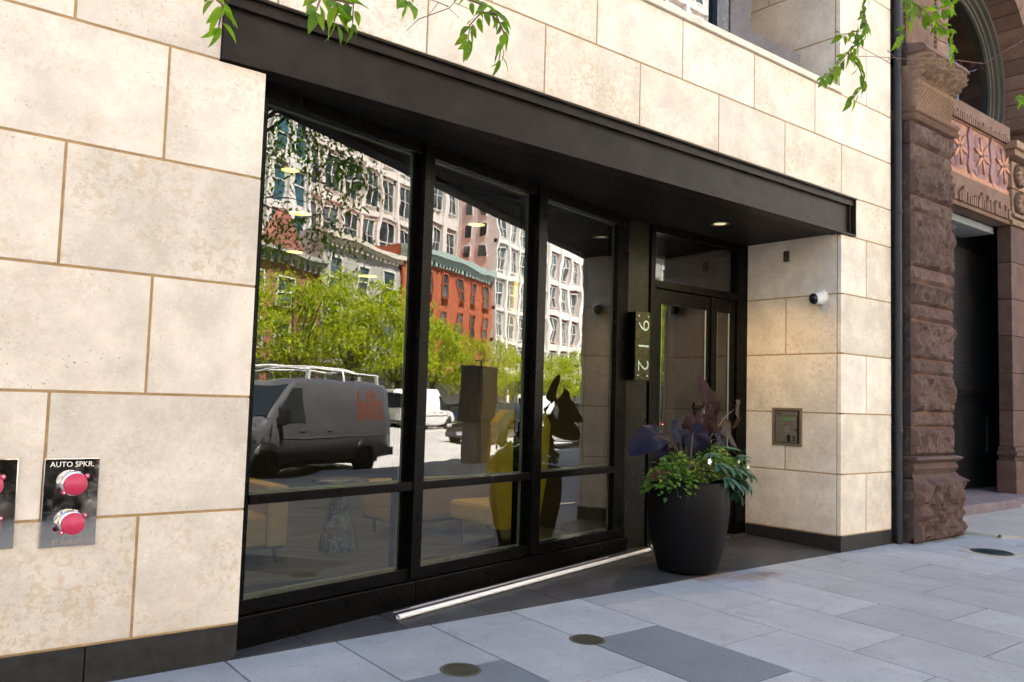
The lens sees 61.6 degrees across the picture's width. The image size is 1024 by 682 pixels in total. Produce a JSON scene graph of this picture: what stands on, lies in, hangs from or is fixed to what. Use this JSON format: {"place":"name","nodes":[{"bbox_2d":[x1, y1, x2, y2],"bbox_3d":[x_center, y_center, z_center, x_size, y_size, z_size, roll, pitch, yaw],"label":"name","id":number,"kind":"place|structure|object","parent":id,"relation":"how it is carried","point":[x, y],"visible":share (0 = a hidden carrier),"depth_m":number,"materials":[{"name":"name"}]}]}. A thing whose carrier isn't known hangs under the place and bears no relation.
{"place":"outdoors","nodes":[
{"label":"outdoors","id":0,"kind":"place"},
{"bbox_2d":[236,534,839,658],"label":"entrance paving","id":1,"kind":"structure","parent":0,"point":[739,553],"depth_m":6.56,"materials":[{"name":"grey stone"}]},
{"bbox_2d":[393,556,607,612],"bbox_3d":[0.045,1.866,6.696,0.015,0.043,2.703,-1,-5,38],"label":"thin rod","id":2,"kind":"object","parent":1,"relation":"on","point":[448,598],"visible":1,"depth_m":6.42,"materials":[{"name":"metal"}]},
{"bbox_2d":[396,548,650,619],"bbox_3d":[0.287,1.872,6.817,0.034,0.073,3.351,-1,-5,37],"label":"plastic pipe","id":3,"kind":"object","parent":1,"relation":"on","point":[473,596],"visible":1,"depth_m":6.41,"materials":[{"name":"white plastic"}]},
{"bbox_2d":[647,477,729,574],"bbox_3d":[1.518,1.584,7.410,0.698,0.766,0.698,5,-5,-39],"label":"planter pot","id":4,"kind":"object","parent":1,"relation":"on","point":[688,535],"visible":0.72,"depth_m":7.13,"materials":[{"name":"black plastic"}]},
{"bbox_2d":[646,469,670,480],"bbox_3d":[1.208,1.095,7.028,0.151,0.100,0.230,-1,-5,35],"label":"dark trailing plant","id":5,"kind":"object","parent":4,"relation":"in","point":[656,473],"visible":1,"depth_m":7.00,"materials":[{"name":"green plant"}]},
{"bbox_2d":[638,451,709,502],"bbox_3d":[1.384,1.137,7.257,0.704,0.424,0.518,5,-5,-39],"label":"trailing vine","id":6,"kind":"object","parent":4,"relation":"in","point":[663,463],"visible":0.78,"depth_m":7.14,"materials":[{"name":"green plant"}]},
{"bbox_2d":[627,375,740,482],"bbox_3d":[1.606,0.792,7.615,0.325,0.999,1.625,-2,-5,41],"label":"elephant ear plant","id":7,"kind":"object","parent":4,"relation":"in","point":[699,431],"visible":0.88,"depth_m":7.48,"materials":[{"name":"purple plant"}]},
{"bbox_2d":[681,457,719,481],"bbox_3d":[1.597,1.087,7.271,0.423,0.214,0.321,5,-5,-39],"label":"coleus plant","id":8,"kind":"object","parent":4,"relation":"in","point":[711,468],"visible":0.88,"depth_m":7.21,"materials":[{"name":"green plant"}]},
{"bbox_2d":[683,440,736,477],"bbox_3d":[1.747,1.042,7.589,0.657,0.337,0.522,5,-5,-39],"label":"bushy plant","id":9,"kind":"object","parent":4,"relation":"in","point":[724,460],"visible":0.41,"depth_m":7.49,"materials":[{"name":"green plant"}]},
{"bbox_2d":[704,446,759,505],"bbox_3d":[1.902,1.198,7.540,0.443,0.563,0.912,-1,-5,30],"label":"hellebore plant","id":10,"kind":"object","parent":4,"relation":"in","point":[743,485],"visible":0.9,"depth_m":7.50,"materials":[{"name":"green plant"}]},
{"bbox_2d":[727,456,748,472],"bbox_3d":[1.983,1.105,7.657,0.304,0.155,0.235,5,-5,-39],"label":"white flowering plant","id":11,"kind":"object","parent":4,"relation":"in","point":[738,463],"visible":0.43,"depth_m":7.64,"materials":[{"name":"green plant"}]},
{"bbox_2d":[110,534,1023,681],"bbox_3d":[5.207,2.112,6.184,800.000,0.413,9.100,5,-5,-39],"label":"sidewalk","id":12,"kind":"structure","parent":0,"point":[942,610],"depth_m":5.48,"materials":[{"name":"grey stone"}]},
{"bbox_2d":[201,0,510,77],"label":"street tree","id":13,"kind":"object","parent":12,"relation":"on","point":[315,18],"visible":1,"depth_m":2.25,"materials":[{"name":"green plant"}]},
{"bbox_2d":[0,0,891,681],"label":"limestone building","id":14,"kind":"structure","parent":12,"relation":"on","point":[274,242],"depth_m":6.70,"materials":[{"name":"limestone"},{"name":"dark bronze metal"},{"name":"glass"}]},
{"bbox_2d":[0,459,18,548],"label":"fire hose connection","id":15,"kind":"object","parent":14,"relation":"attached to","point":[8,478],"visible":1,"depth_m":3.96,"materials":[{"name":"metal"}]},
{"bbox_2d":[38,458,99,547],"bbox_3d":[-2.102,0.773,4.102,0.245,0.420,0.088,5,-5,-39],"label":"fire hose connection","id":16,"kind":"object","parent":14,"relation":"attached to","point":[69,502],"visible":1,"depth_m":4.09,"materials":[{"name":"metal"}]},
{"bbox_2d":[246,478,287,562],"bbox_3d":[-2.592,1.443,6.872,1.270,0.633,0.950,5,-5,-39],"label":"sofa","id":17,"kind":"object","parent":14,"relation":"on","point":[267,526],"visible":0.27,"depth_m":6.84,"materials":[{"name":"beige fabric"}]},
{"bbox_2d":[244,492,399,596],"bbox_3d":[-1.171,1.241,5.399,0.020,0.533,1.270,-1,-5,38],"label":"window pane","id":18,"kind":"structure","parent":14,"relation":"in","point":[398,493],"depth_m":5.63,"materials":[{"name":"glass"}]},
{"bbox_2d":[249,104,412,492],"bbox_3d":[-1.128,-0.224,5.505,0.020,2.298,1.270,-1,-5,38],"label":"window pane","id":19,"kind":"structure","parent":14,"relation":"in","point":[270,105],"depth_m":5.94,"materials":[{"name":"glass"}]},
{"bbox_2d":[312,476,369,552],"bbox_3d":[-1.522,1.530,7.591,0.500,0.620,0.500,5,-5,-39],"label":"pedestal table","id":20,"kind":"object","parent":14,"relation":"on","point":[338,534],"visible":0.81,"depth_m":7.48,"materials":[{"name":"stone"}]},
{"bbox_2d":[362,475,489,531],"bbox_3d":[-0.822,1.684,8.813,1.310,0.530,0.600,5,-5,-39],"label":"upholstered bench","id":21,"kind":"object","parent":14,"relation":"on","point":[436,505],"visible":0.3,"depth_m":8.51,"materials":[{"name":"beige fabric"}]},
{"bbox_2d":[238,82,630,615],"bbox_3d":[-0.257,0.166,6.610,0.175,3.065,4.335,-1,-5,38],"label":"window frame","id":22,"kind":"structure","parent":14,"relation":"in","point":[412,484],"depth_m":6.10,"materials":[{"name":"brown metal"}]},
{"bbox_2d":[421,481,520,563],"bbox_3d":[-0.321,1.346,6.500,0.020,0.533,1.240,-1,-5,38],"label":"window pane","id":23,"kind":"structure","parent":14,"relation":"in","point":[519,482],"depth_m":6.85,"materials":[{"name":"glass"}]},
{"bbox_2d":[424,162,528,479],"bbox_3d":[-0.277,-0.119,6.605,0.020,2.298,1.240,-1,-5,38],"label":"window pane","id":24,"kind":"structure","parent":14,"relation":"in","point":[527,196],"depth_m":7.04,"materials":[{"name":"glass"}]},
{"bbox_2d":[451,410,549,546],"bbox_3d":[-0.126,1.284,8.121,0.670,1.271,0.680,5,-5,-39],"label":"armchair","id":25,"kind":"object","parent":14,"relation":"on","point":[493,508],"visible":0.66,"depth_m":7.76,"materials":[{"name":"yellow fabric"}]},
{"bbox_2d":[539,473,608,541],"bbox_3d":[0.528,1.450,7.598,0.020,0.533,1.225,-1,-5,38],"label":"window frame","id":26,"kind":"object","parent":14,"relation":"in","point":[607,492],"depth_m":8.05,"materials":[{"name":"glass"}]},
{"bbox_2d":[541,202,614,470],"bbox_3d":[0.572,-0.015,7.704,0.020,2.298,1.225,-1,-5,38],"label":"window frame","id":27,"kind":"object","parent":14,"relation":"in","point":[613,226],"depth_m":8.14,"materials":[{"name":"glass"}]},
{"bbox_2d":[627,311,649,380],"bbox_3d":[1.233,0.050,8.355,0.208,0.663,0.123,5,-5,-39],"label":"address sign","id":28,"kind":"object","parent":14,"relation":"attached to","point":[638,348],"visible":1,"depth_m":8.30,"materials":[{"name":"brown metal"}]},
{"bbox_2d":[651,288,709,542],"bbox_3d":[1.748,0.759,8.803,0.900,2.525,0.132,5,-5,-39],"label":"door","id":29,"kind":"structure","parent":14,"relation":"in","point":[682,320],"depth_m":8.85,"materials":[{"name":"brown metal"}]},
{"bbox_2d":[663,0,712,23],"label":"upper window pane","id":30,"kind":"structure","parent":14,"relation":"in","point":[703,9],"depth_m":7.64,"materials":[{"name":"clear glass"}]},
{"bbox_2d":[713,0,729,31],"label":"upper window frame","id":31,"kind":"structure","parent":14,"relation":"in","point":[720,7],"depth_m":7.78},
{"bbox_2d":[783,251,789,261],"bbox_3d":[2.951,-0.909,9.239,0.012,0.115,0.068,5,-5,-39],"label":"wall plate","id":32,"kind":"object","parent":14,"relation":"attached to","point":[786,255],"depth_m":9.23,"materials":[{"name":"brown metal"}]},
{"bbox_2d":[772,407,802,446],"bbox_3d":[2.910,0.907,9.094,0.020,0.400,0.356,5,-5,-39],"label":"entry phone","id":33,"kind":"object","parent":14,"relation":"attached to","point":[786,426],"visible":1,"depth_m":9.09,"materials":[{"name":"beige metal"}]},
{"bbox_2d":[809,290,828,304],"bbox_3d":[3.145,-0.451,8.843,0.155,0.160,0.162,5,-5,-39],"label":"security camera","id":34,"kind":"object","parent":14,"relation":"attached to","point":[819,297],"visible":1,"depth_m":8.81,"materials":[{"name":"white plastic"}]},
{"bbox_2d":[440,662,481,676],"bbox_3d":[-0.275,1.762,4.612,0.228,0.009,0.228,5,-5,-39],"label":"drain cover","id":35,"kind":"object","parent":12,"relation":"on","point":[458,669],"visible":1,"depth_m":4.60,"materials":[{"name":"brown metal"}]},
{"bbox_2d":[569,634,605,644],"bbox_3d":[0.461,1.825,5.255,0.224,0.009,0.224,5,-5,-39],"label":"drain cover","id":36,"kind":"object","parent":12,"relation":"on","point":[586,639],"visible":1,"depth_m":5.25,"materials":[{"name":"brown metal"}]},
{"bbox_2d":[893,0,902,544],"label":"downpipe","id":37,"kind":"object","parent":12,"relation":"on","point":[898,457],"visible":0.87,"depth_m":9.37,"materials":[{"name":"black metal"}]},
{"bbox_2d":[816,0,1023,111],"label":"street tree","id":38,"kind":"object","parent":12,"relation":"on","point":[832,75],"visible":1,"depth_m":4.13,"materials":[{"name":"green plant"}]},
{"bbox_2d":[890,0,1023,543],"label":"brownstone building","id":39,"kind":"structure","parent":12,"relation":"on","point":[963,284],"depth_m":13.05,"materials":[{"name":"stone"}]},
{"bbox_2d":[948,0,987,114],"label":"arched window pane","id":40,"kind":"structure","parent":39,"relation":"in","point":[966,40],"depth_m":14.60,"materials":[{"name":"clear glass"}]},
{"bbox_2d":[951,391,998,488],"bbox_3d":[7.385,1.624,14.155,3.000,1.600,0.080,5,-5,-39],"label":"panelled door","id":41,"kind":"structure","parent":39,"relation":"in","point":[975,414],"depth_m":14.52,"materials":[{"name":"black paint"}]},
{"bbox_2d":[958,0,1005,124],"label":"arched window frame","id":42,"kind":"structure","parent":39,"relation":"in","point":[977,10],"depth_m":14.96,"materials":[{"name":"grey stone"}]},
{"bbox_2d":[957,546,1023,558],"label":"drain cover","id":43,"kind":"object","parent":12,"relation":"on","point":[992,552],"visible":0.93,"depth_m":8.87,"materials":[{"name":"grey metal"}]},
{"bbox_2d":[963,504,1023,538],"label":"concrete apron","id":44,"kind":"object","parent":12,"relation":"on","point":[1008,524],"visible":0.22,"depth_m":10.74,"materials":[{"name":"grey concrete"}]}
]}

